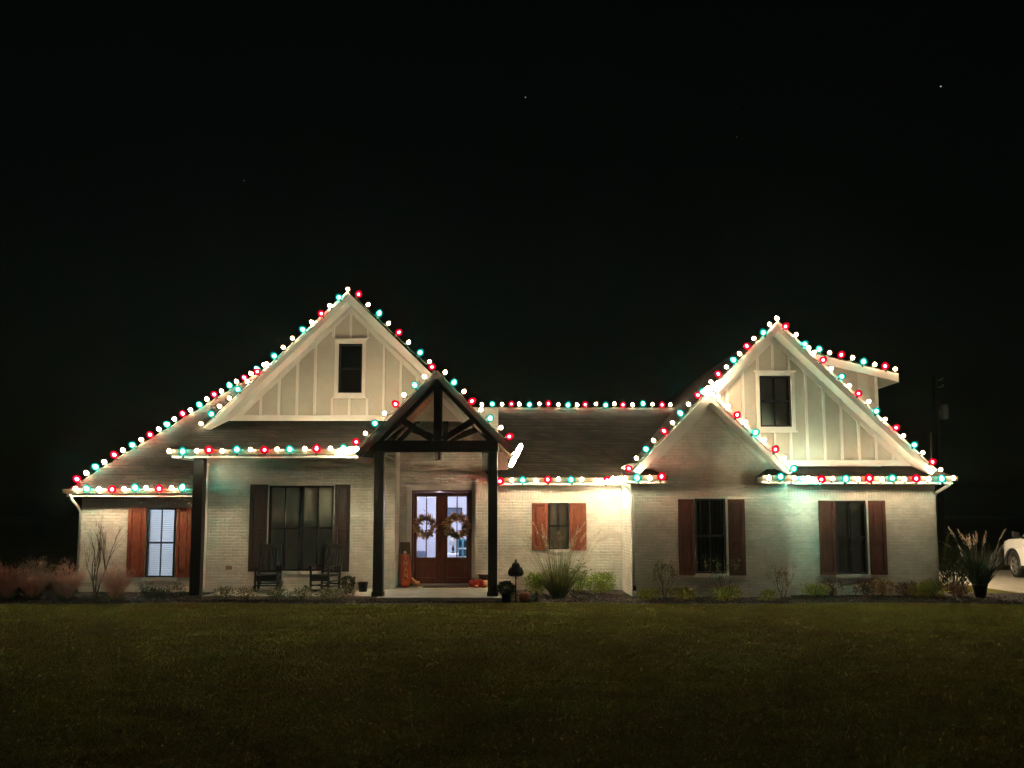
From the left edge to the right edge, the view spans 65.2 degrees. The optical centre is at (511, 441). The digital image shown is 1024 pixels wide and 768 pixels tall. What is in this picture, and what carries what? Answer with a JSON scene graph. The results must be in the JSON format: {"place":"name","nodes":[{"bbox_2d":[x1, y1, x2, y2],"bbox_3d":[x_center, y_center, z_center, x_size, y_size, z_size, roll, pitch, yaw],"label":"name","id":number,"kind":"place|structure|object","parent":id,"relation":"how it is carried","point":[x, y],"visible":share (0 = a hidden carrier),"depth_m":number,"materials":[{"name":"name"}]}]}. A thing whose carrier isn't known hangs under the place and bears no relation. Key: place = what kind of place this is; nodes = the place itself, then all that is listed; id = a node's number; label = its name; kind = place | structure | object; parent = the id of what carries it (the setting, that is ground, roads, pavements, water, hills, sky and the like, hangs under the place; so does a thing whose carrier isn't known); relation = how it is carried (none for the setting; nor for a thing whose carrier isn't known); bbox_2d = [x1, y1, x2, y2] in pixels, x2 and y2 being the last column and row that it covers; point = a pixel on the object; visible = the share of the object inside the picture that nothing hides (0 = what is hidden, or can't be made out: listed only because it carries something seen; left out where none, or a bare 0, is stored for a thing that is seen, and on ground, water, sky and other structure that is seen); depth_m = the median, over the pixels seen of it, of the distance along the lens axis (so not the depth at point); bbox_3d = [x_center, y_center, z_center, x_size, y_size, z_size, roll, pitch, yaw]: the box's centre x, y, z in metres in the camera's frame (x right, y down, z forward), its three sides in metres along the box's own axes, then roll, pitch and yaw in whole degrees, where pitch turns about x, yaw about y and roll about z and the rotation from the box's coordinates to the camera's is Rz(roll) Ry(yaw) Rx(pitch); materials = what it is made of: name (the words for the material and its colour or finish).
{"place":"outdoors","nodes":[
{"label":"outdoors","id":0,"kind":"place"},
{"bbox_2d":[0,565,21,598],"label":"muhly grass","id":1,"kind":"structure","parent":0,"point":[6,581],"depth_m":19.30,"materials":[{"name":"plant"}]},
{"bbox_2d":[45,556,86,599],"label":"muhly grass","id":2,"kind":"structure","parent":0,"point":[65,591],"depth_m":19.17,"materials":[{"name":"plant"}]},
{"bbox_2d":[449,536,455,552],"bbox_3d":[-1.813,3.156,24.619,0.260,0.520,0.260,0,-5,0],"label":"table lamp","id":3,"kind":"object","parent":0,"point":[452,540],"visible":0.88,"depth_m":24.53,"materials":[{"name":"white metal"}]},
{"bbox_2d":[0,516,1023,767],"bbox_3d":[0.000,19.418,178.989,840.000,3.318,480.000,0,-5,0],"label":"ground","id":4,"kind":"structure","parent":0,"point":[48,540],"depth_m":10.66,"materials":[{"name":"green plant"}]},
{"bbox_2d":[62,292,957,601],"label":"house","id":5,"kind":"structure","parent":4,"relation":"on","point":[348,368],"depth_m":20.95,"materials":[{"name":"white brick"}]},
{"bbox_2d":[73,483,185,494],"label":"light string","id":6,"kind":"object","parent":5,"relation":"attached to","point":[135,488],"visible":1,"depth_m":20.43,"materials":[{"name":"multicoloured plastic"}]},
{"bbox_2d":[142,508,176,580],"bbox_3d":[-9.236,2.667,21.080,0.878,1.941,0.164,0,-5,0],"label":"window","id":7,"kind":"structure","parent":5,"relation":"in","point":[160,556],"depth_m":21.09,"materials":[{"name":"black paint"}]},
{"bbox_2d":[72,363,265,482],"bbox_3d":[-9.530,-0.691,22.845,0.226,3.874,5.358,-5,-7,45],"label":"light string","id":8,"kind":"object","parent":5,"relation":"attached to","point":[131,444],"visible":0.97,"depth_m":22.51,"materials":[{"name":"multicoloured plastic"}]},
{"bbox_2d":[166,443,358,457],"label":"light string","id":9,"kind":"object","parent":5,"relation":"attached to","point":[343,449],"visible":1,"depth_m":19.23,"materials":[{"name":"multicoloured plastic"}]},
{"bbox_2d":[252,542,282,591],"bbox_3d":[-6.158,3.171,20.241,0.630,1.228,1.030,1,-5,-8],"label":"rocking chair","id":10,"kind":"object","parent":5,"relation":"on","point":[262,574],"visible":0.88,"depth_m":20.43,"materials":[{"name":"black paint"}]},
{"bbox_2d":[198,287,349,426],"bbox_3d":[-6.105,-2.212,20.631,3.841,3.656,0.182,0,-5,0],"label":"light string","id":11,"kind":"object","parent":5,"relation":"attached to","point":[257,371],"visible":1,"depth_m":20.60,"materials":[{"name":"multicoloured plastic"}]},
{"bbox_2d":[268,486,301,573],"bbox_3d":[-5.987,2.288,21.098,0.963,2.366,0.135,0,-5,0],"label":"window","id":12,"kind":"structure","parent":5,"relation":"in","point":[285,502],"depth_m":21.14,"materials":[{"name":"black glass"}]},
{"bbox_2d":[298,486,334,573],"bbox_3d":[-5.127,2.288,21.098,0.963,2.366,0.135,0,-5,0],"label":"window","id":13,"kind":"structure","parent":5,"relation":"in","point":[317,515],"depth_m":21.14,"materials":[{"name":"black glass"}]},
{"bbox_2d":[304,542,347,591],"bbox_3d":[-4.686,3.171,20.238,0.630,1.228,1.030,-2,-5,24],"label":"rocking chair","id":14,"kind":"object","parent":5,"relation":"on","point":[322,576],"visible":0.86,"depth_m":20.36,"materials":[{"name":"black paint"}]},
{"bbox_2d":[340,575,355,592],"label":"potted shrub","id":15,"kind":"object","parent":5,"relation":"on","point":[350,579],"visible":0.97,"depth_m":19.82,"materials":[{"name":"green plant"}]},
{"bbox_2d":[338,344,361,392],"bbox_3d":[-4.272,-1.944,21.217,0.726,1.418,0.113,0,-5,0],"label":"window","id":16,"kind":"structure","parent":5,"relation":"in","point":[350,355],"depth_m":21.24,"materials":[{"name":"black glass"}]},
{"bbox_2d":[357,581,367,591],"bbox_3d":[-3.776,3.663,20.258,0.281,0.240,0.281,0,-5,0],"label":"planter","id":17,"kind":"object","parent":5,"relation":"on","point":[362,586],"visible":1,"depth_m":20.16,"materials":[{"name":"black metal"}]},
{"bbox_2d":[355,290,431,364],"bbox_3d":[-3.072,-2.962,20.697,2.007,1.972,0.183,0,-5,0],"label":"light string","id":18,"kind":"object","parent":5,"relation":"attached to","point":[379,313],"visible":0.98,"depth_m":20.66,"materials":[{"name":"multicoloured plastic"}]},
{"bbox_2d":[352,363,435,446],"bbox_3d":[-2.813,-0.887,19.119,1.970,2.024,0.181,0,-5,0],"label":"light string","id":19,"kind":"object","parent":5,"relation":"attached to","point":[395,403],"visible":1,"depth_m":19.08,"materials":[{"name":"multicoloured plastic"}]},
{"bbox_2d":[400,577,409,586],"bbox_3d":[-2.856,3.742,21.385,0.252,0.275,0.252,0,-5,0],"label":"pumpkin","id":20,"kind":"object","parent":5,"relation":"on","point":[405,582],"visible":1,"depth_m":21.29,"materials":[{"name":"orange food"}]},
{"bbox_2d":[400,542,412,585],"bbox_3d":[-2.863,3.305,21.712,0.361,1.166,0.135,0,-5,0],"label":"porch sign","id":21,"kind":"object","parent":5,"relation":"on","point":[405,562],"visible":0.97,"depth_m":21.70,"materials":[{"name":"orange paint"}]},
{"bbox_2d":[411,576,419,585],"bbox_3d":[-2.586,3.727,21.407,0.258,0.283,0.150,0,-5,0],"label":"gourd","id":22,"kind":"object","parent":5,"relation":"on","point":[415,582],"visible":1,"depth_m":21.37,"materials":[{"name":"orange food"}]},
{"bbox_2d":[417,551,425,556],"bbox_3d":[-2.917,3.740,24.417,0.468,0.795,0.900,0,-5,0],"label":"armchair","id":23,"kind":"object","parent":5,"relation":"on","point":[421,553],"visible":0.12,"depth_m":24.71,"materials":[{"name":"fabric"}]},
{"bbox_2d":[413,492,440,583],"bbox_3d":[-2.315,2.628,21.965,0.768,2.494,0.120,0,-5,0],"label":"door","id":24,"kind":"structure","parent":5,"relation":"in","point":[426,570],"depth_m":21.92,"materials":[{"name":"brown wood"}]},
{"bbox_2d":[411,509,439,539],"bbox_3d":[-2.362,2.262,21.846,0.798,0.870,0.192,0,-5,0],"label":"wreath","id":25,"kind":"object","parent":24,"relation":"attached to","point":[427,534],"visible":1,"depth_m":21.85,"materials":[{"name":"brown plant"}]},
{"bbox_2d":[435,452,441,459],"bbox_3d":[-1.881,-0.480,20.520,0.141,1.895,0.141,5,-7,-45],"label":"hanging lantern","id":26,"kind":"object","parent":5,"relation":"hanging from","point":[439,455],"visible":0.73,"depth_m":20.45,"materials":[{"name":"black metal"}]},
{"bbox_2d":[423,586,468,587],"bbox_3d":[-1.762,3.874,21.425,1.221,0.013,0.458,0,-5,0],"label":"doormat","id":27,"kind":"object","parent":5,"relation":"on","point":[445,586],"visible":1,"depth_m":21.32,"materials":[{"name":"brown fabric"}]},
{"bbox_2d":[448,508,461,516],"bbox_3d":[-1.897,2.349,26.253,0.524,0.397,0.045,0,-5,0],"label":"picture","id":28,"kind":"object","parent":5,"relation":"attached to","point":[451,510],"visible":0.25,"depth_m":26.24,"materials":[{"name":"black metal"}]},
{"bbox_2d":[440,492,469,583],"bbox_3d":[-1.555,2.630,21.992,0.798,2.494,0.065,0,-5,0],"label":"door","id":29,"kind":"structure","parent":5,"relation":"in","point":[454,570],"depth_m":21.93,"materials":[{"name":"brown wood"}]},
{"bbox_2d":[440,511,471,542],"bbox_3d":[-1.531,2.321,21.847,0.882,0.888,0.179,0,-5,0],"label":"wreath","id":30,"kind":"object","parent":29,"relation":"attached to","point":[452,519],"visible":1,"depth_m":21.84,"materials":[{"name":"brown plant"}]},
{"bbox_2d":[457,538,465,556],"bbox_3d":[-1.585,3.705,25.941,0.394,1.131,0.430,0,-5,0],"label":"display cabinet","id":31,"kind":"object","parent":5,"relation":"on","point":[461,548],"visible":0.32,"depth_m":26.08,"materials":[{"name":"teal paint"}]},
{"bbox_2d":[469,578,474,586],"bbox_3d":[-1.046,3.759,21.454,0.233,0.250,0.233,0,-5,0],"label":"pumpkin","id":32,"kind":"object","parent":5,"relation":"on","point":[471,582],"visible":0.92,"depth_m":21.36,"materials":[{"name":"food"}]},
{"bbox_2d":[475,577,482,586],"bbox_3d":[-0.880,3.740,21.375,0.233,0.274,0.233,0,-5,0],"label":"pumpkin","id":33,"kind":"object","parent":5,"relation":"on","point":[479,581],"visible":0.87,"depth_m":21.29,"materials":[{"name":"food"}]},
{"bbox_2d":[443,369,522,466],"bbox_3d":[-0.570,-0.578,19.210,2.074,2.310,0.840,3,-6,-27],"label":"light string","id":34,"kind":"object","parent":5,"relation":"attached to","point":[472,401],"visible":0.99,"depth_m":19.10,"materials":[{"name":"multicoloured plastic"}]},
{"bbox_2d":[478,542,487,580],"bbox_3d":[-0.761,3.242,21.599,0.394,1.306,0.367,2,-6,-25],"label":"dried arrangement","id":35,"kind":"object","parent":5,"relation":"on","point":[483,576],"visible":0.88,"depth_m":21.41,"materials":[{"name":"brown plant"}]},
{"bbox_2d":[546,503,568,551],"bbox_3d":[1.261,2.286,21.600,0.673,1.372,0.135,0,-5,0],"label":"window","id":36,"kind":"structure","parent":5,"relation":"in","point":[558,513],"depth_m":21.64,"materials":[{"name":"grey glass"}]},
{"bbox_2d":[497,476,621,486],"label":"light string","id":37,"kind":"object","parent":5,"relation":"attached to","point":[606,480],"visible":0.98,"depth_m":21.02,"materials":[{"name":"multicoloured plastic"}]},
{"bbox_2d":[480,400,671,408],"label":"light string","id":38,"kind":"object","parent":5,"relation":"on","point":[585,404],"visible":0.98,"depth_m":25.76,"materials":[{"name":"multicoloured plastic"}]},
{"bbox_2d":[622,472,665,484],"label":"light string","id":39,"kind":"object","parent":5,"relation":"attached to","point":[661,476],"visible":1,"depth_m":19.15,"materials":[{"name":"multicoloured plastic"}]},
{"bbox_2d":[625,381,719,472],"bbox_3d":[3.922,-0.367,19.640,2.363,2.250,0.446,0,-5,0],"label":"light string","id":40,"kind":"object","parent":5,"relation":"attached to","point":[680,413],"visible":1,"depth_m":19.57,"materials":[{"name":"multicoloured plastic"}]},
{"bbox_2d":[693,499,729,576],"bbox_3d":[4.904,2.339,19.796,0.879,1.974,0.150,0,-5,0],"label":"window","id":41,"kind":"structure","parent":5,"relation":"in","point":[710,514],"depth_m":19.82,"materials":[{"name":"black glass"}]},
{"bbox_2d":[709,316,778,383],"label":"light string","id":42,"kind":"object","parent":5,"relation":"attached to","point":[733,359],"visible":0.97,"depth_m":20.15,"materials":[{"name":"multicoloured plastic"}]},
{"bbox_2d":[716,394,797,472],"bbox_3d":[5.958,-0.215,19.492,1.953,1.924,0.182,0,-5,0],"label":"light string","id":43,"kind":"object","parent":5,"relation":"attached to","point":[756,432],"visible":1,"depth_m":19.45,"materials":[{"name":"multicoloured plastic"}]},
{"bbox_2d":[759,376,791,426],"bbox_3d":[6.778,-1.044,20.656,0.907,1.429,0.113,0,-5,0],"label":"window","id":44,"kind":"structure","parent":5,"relation":"in","point":[775,391],"depth_m":20.68,"materials":[{"name":"black glass"}]},
{"bbox_2d":[766,472,796,482],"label":"light string","id":45,"kind":"object","parent":5,"relation":"attached to","point":[780,476],"visible":1,"depth_m":19.15,"materials":[{"name":"multicoloured plastic"}]},
{"bbox_2d":[807,345,897,372],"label":"light string","id":46,"kind":"object","parent":5,"relation":"attached to","point":[841,355],"visible":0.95,"depth_m":21.74,"materials":[{"name":"multicoloured plastic"}]},
{"bbox_2d":[835,500,870,577],"bbox_3d":[8.593,2.430,20.300,0.898,1.987,0.170,0,-5,0],"label":"window","id":47,"kind":"structure","parent":5,"relation":"in","point":[850,515],"depth_m":20.32,"materials":[{"name":"black glass"}]},
{"bbox_2d":[782,322,942,471],"bbox_3d":[8.780,-1.139,20.086,3.912,3.793,0.182,0,-5,0],"label":"light string","id":48,"kind":"object","parent":5,"relation":"attached to","point":[876,410],"visible":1,"depth_m":20.05,"materials":[{"name":"multicoloured plastic"}]},
{"bbox_2d":[800,474,955,485],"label":"light string","id":49,"kind":"object","parent":5,"relation":"attached to","point":[892,478],"visible":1,"depth_m":19.67,"materials":[{"name":"multicoloured plastic"}]},
{"bbox_2d":[0,588,1023,604],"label":"mulch bed","id":50,"kind":"object","parent":4,"relation":"on","point":[49,591],"visible":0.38,"depth_m":19.04,"materials":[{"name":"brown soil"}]},
{"bbox_2d":[10,555,54,599],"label":"muhly grass","id":51,"kind":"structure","parent":50,"relation":"on","point":[37,580],"depth_m":19.20,"materials":[{"name":"plant"}]},
{"bbox_2d":[84,516,131,596],"bbox_3d":[-9.996,2.772,19.757,1.077,2.111,0.865,0,-5,0],"label":"bare tree","id":52,"kind":"object","parent":50,"relation":"on","point":[95,594],"visible":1,"depth_m":19.69,"materials":[{"name":"brown plant"}]},
{"bbox_2d":[97,561,136,599],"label":"muhly grass","id":53,"kind":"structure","parent":50,"relation":"on","point":[121,583],"depth_m":19.01,"materials":[{"name":"plant"}]},
{"bbox_2d":[134,578,154,594],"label":"twiggy shrub","id":54,"kind":"object","parent":50,"relation":"on","point":[140,588],"visible":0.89,"depth_m":19.35,"materials":[{"name":"grey plant"}]},
{"bbox_2d":[135,586,187,599],"bbox_3d":[-8.339,3.586,18.994,1.277,0.357,0.493,0,-5,0],"label":"shrub","id":55,"kind":"object","parent":50,"relation":"on","point":[152,591],"visible":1,"depth_m":18.97,"materials":[{"name":"green plant"}]},
{"bbox_2d":[166,580,185,598],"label":"twiggy shrub","id":56,"kind":"object","parent":50,"relation":"on","point":[182,584],"visible":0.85,"depth_m":19.32,"materials":[{"name":"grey plant"}]},
{"bbox_2d":[212,585,236,600],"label":"shrub","id":57,"kind":"object","parent":50,"relation":"on","point":[226,591],"visible":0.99,"depth_m":18.85,"materials":[{"name":"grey plant"}]},
{"bbox_2d":[233,586,257,600],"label":"shrub","id":58,"kind":"object","parent":50,"relation":"on","point":[244,590],"visible":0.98,"depth_m":18.88,"materials":[{"name":"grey plant"}]},
{"bbox_2d":[266,586,289,600],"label":"shrub","id":59,"kind":"object","parent":50,"relation":"on","point":[278,592],"visible":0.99,"depth_m":18.86,"materials":[{"name":"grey plant"}]},
{"bbox_2d":[288,586,315,600],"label":"shrub","id":60,"kind":"object","parent":50,"relation":"on","point":[302,591],"visible":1,"depth_m":18.86,"materials":[{"name":"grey plant"}]},
{"bbox_2d":[315,587,340,600],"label":"shrub","id":61,"kind":"object","parent":50,"relation":"on","point":[323,592],"visible":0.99,"depth_m":18.86,"materials":[{"name":"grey plant"}]},
{"bbox_2d":[332,585,357,600],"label":"shrub","id":62,"kind":"object","parent":50,"relation":"on","point":[344,595],"visible":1,"depth_m":18.85,"materials":[{"name":"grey plant"}]},
{"bbox_2d":[496,580,516,602],"bbox_3d":[-0.130,3.486,18.715,0.530,0.516,0.442,0,-5,0],"label":"potted mum","id":63,"kind":"object","parent":50,"relation":"on","point":[506,594],"visible":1,"depth_m":18.62,"materials":[{"name":"green plant"}]},
{"bbox_2d":[508,559,523,602],"bbox_3d":[0.090,3.265,18.737,0.330,1.041,0.325,-4,-7,40],"label":"garden ornament","id":64,"kind":"object","parent":50,"relation":"on","point":[515,570],"visible":0.99,"depth_m":18.69,"materials":[{"name":"black metal"}]},
{"bbox_2d":[519,589,530,601],"bbox_3d":[0.299,3.585,18.709,0.270,0.299,0.270,0,-5,0],"label":"pumpkin","id":65,"kind":"object","parent":50,"relation":"on","point":[524,596],"visible":1,"depth_m":18.61,"materials":[{"name":"orange food"}]},
{"bbox_2d":[521,571,547,595],"bbox_3d":[0.618,3.548,20.064,0.792,0.634,0.681,0,-5,0],"label":"shrub","id":66,"kind":"object","parent":50,"relation":"on","point":[534,582],"visible":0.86,"depth_m":19.96,"materials":[{"name":"green plant"}]},
{"bbox_2d":[559,558,591,595],"bbox_3d":[1.544,3.331,19.744,0.920,0.991,0.804,0,-5,0],"label":"twiggy shrub","id":67,"kind":"object","parent":50,"relation":"on","point":[584,572],"visible":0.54,"depth_m":19.79,"materials":[{"name":"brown plant"}]},
{"bbox_2d":[570,571,589,593],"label":"shrub","id":68,"kind":"object","parent":50,"relation":"on","point":[583,584],"visible":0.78,"depth_m":20.31,"materials":[{"name":"green plant"}]},
{"bbox_2d":[585,571,617,594],"bbox_3d":[2.256,3.579,20.269,0.859,0.622,0.609,0,-5,0],"label":"shrub","id":69,"kind":"object","parent":50,"relation":"on","point":[601,583],"visible":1,"depth_m":20.20,"materials":[{"name":"green plant"}]},
{"bbox_2d":[636,586,660,599],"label":"shrub","id":70,"kind":"object","parent":50,"relation":"on","point":[647,593],"visible":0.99,"depth_m":19.01,"materials":[{"name":"green plant"}]},
{"bbox_2d":[652,559,680,598],"bbox_3d":[3.527,3.299,19.221,0.779,0.965,0.854,3,-6,-28],"label":"rose bush","id":71,"kind":"object","parent":50,"relation":"on","point":[663,567],"visible":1,"depth_m":19.14,"materials":[{"name":"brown plant"}]},
{"bbox_2d":[667,585,697,599],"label":"shrub","id":72,"kind":"object","parent":50,"relation":"on","point":[683,591],"visible":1,"depth_m":18.96,"materials":[{"name":"green plant"}]},
{"bbox_2d":[697,553,742,587],"bbox_3d":[5.048,3.242,19.311,1.097,1.094,0.906,0,-5,0],"label":"rose bush","id":73,"kind":"object","parent":50,"relation":"on","point":[737,565],"visible":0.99,"depth_m":19.26,"materials":[{"name":"green plant"}]},
{"bbox_2d":[706,585,744,600],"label":"shrub","id":74,"kind":"object","parent":50,"relation":"on","point":[722,593],"visible":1,"depth_m":18.87,"materials":[{"name":"green plant"}]},
{"bbox_2d":[758,589,778,600],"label":"shrub","id":75,"kind":"object","parent":50,"relation":"on","point":[768,595],"visible":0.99,"depth_m":18.82,"materials":[{"name":"green plant"}]},
{"bbox_2d":[764,560,801,599],"bbox_3d":[6.394,3.290,19.152,0.807,0.973,1.001,5,-7,-42],"label":"rose bush","id":76,"kind":"object","parent":50,"relation":"on","point":[786,579],"visible":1,"depth_m":19.17,"materials":[{"name":"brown plant"}]},
{"bbox_2d":[795,582,830,596],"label":"shrub","id":77,"kind":"object","parent":50,"relation":"on","point":[811,587],"visible":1,"depth_m":19.64,"materials":[{"name":"green plant"}]},
{"bbox_2d":[820,576,844,595],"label":"shrub","id":78,"kind":"object","parent":50,"relation":"on","point":[832,592],"visible":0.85,"depth_m":19.88,"materials":[{"name":"green plant"}]},
{"bbox_2d":[852,580,875,597],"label":"shrub","id":79,"kind":"object","parent":50,"relation":"on","point":[865,587],"visible":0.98,"depth_m":19.71,"materials":[{"name":"brown plant"}]},
{"bbox_2d":[870,575,896,596],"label":"shrub","id":80,"kind":"object","parent":50,"relation":"on","point":[883,586],"visible":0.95,"depth_m":19.68,"materials":[{"name":"orange plant"}]},
{"bbox_2d":[895,580,916,596],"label":"shrub","id":81,"kind":"object","parent":50,"relation":"on","point":[902,588],"visible":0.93,"depth_m":19.88,"materials":[{"name":"green plant"}]},
{"bbox_2d":[906,582,932,597],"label":"shrub","id":82,"kind":"object","parent":50,"relation":"on","point":[917,592],"visible":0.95,"depth_m":19.65,"materials":[{"name":"green plant"}]},
{"bbox_2d":[920,577,947,596],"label":"shrub","id":83,"kind":"object","parent":50,"relation":"on","point":[932,585],"visible":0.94,"depth_m":19.67,"materials":[{"name":"green plant"}]},
{"bbox_2d":[936,533,970,593],"bbox_3d":[10.979,3.068,20.047,0.799,1.582,0.960,0,-5,0],"label":"conifer shrub","id":84,"kind":"object","parent":50,"relation":"on","point":[952,543],"visible":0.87,"depth_m":19.96,"materials":[{"name":"green plant"}]},
{"bbox_2d":[945,582,972,597],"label":"shrub","id":85,"kind":"object","parent":50,"relation":"on","point":[959,589],"visible":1,"depth_m":19.61,"materials":[{"name":"red plant"}]},
{"bbox_2d":[933,376,948,544],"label":"utility pole","id":86,"kind":"object","parent":4,"relation":"on","point":[942,411],"visible":0.98,"depth_m":52.07,"materials":[{"name":"brown wood"}]},
{"bbox_2d":[0,0,1023,515],"label":"sky","id":87,"kind":"structure","parent":0,"point":[616,230],"materials":[{"name":"black"}]},
{"bbox_2d":[522,522,608,598],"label":"tall grass","id":88,"kind":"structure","parent":0,"point":[556,589],"depth_m":19.35,"materials":[{"name":"green plant"}]},
{"bbox_2d":[940,527,1009,597],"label":"tall grass","id":89,"kind":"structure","parent":0,"point":[981,578],"depth_m":19.48,"materials":[{"name":"green plant"}]},
{"bbox_2d":[939,570,1023,592],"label":"driveway","id":90,"kind":"structure","parent":0,"point":[1005,580],"depth_m":23.86,"materials":[{"name":"concrete"}]},
{"bbox_2d":[1003,531,1023,576],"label":"parked car","id":91,"kind":"object","parent":90,"relation":"on","point":[1014,551],"visible":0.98,"depth_m":25.66,"materials":[{"name":"white paint"}]}
]}

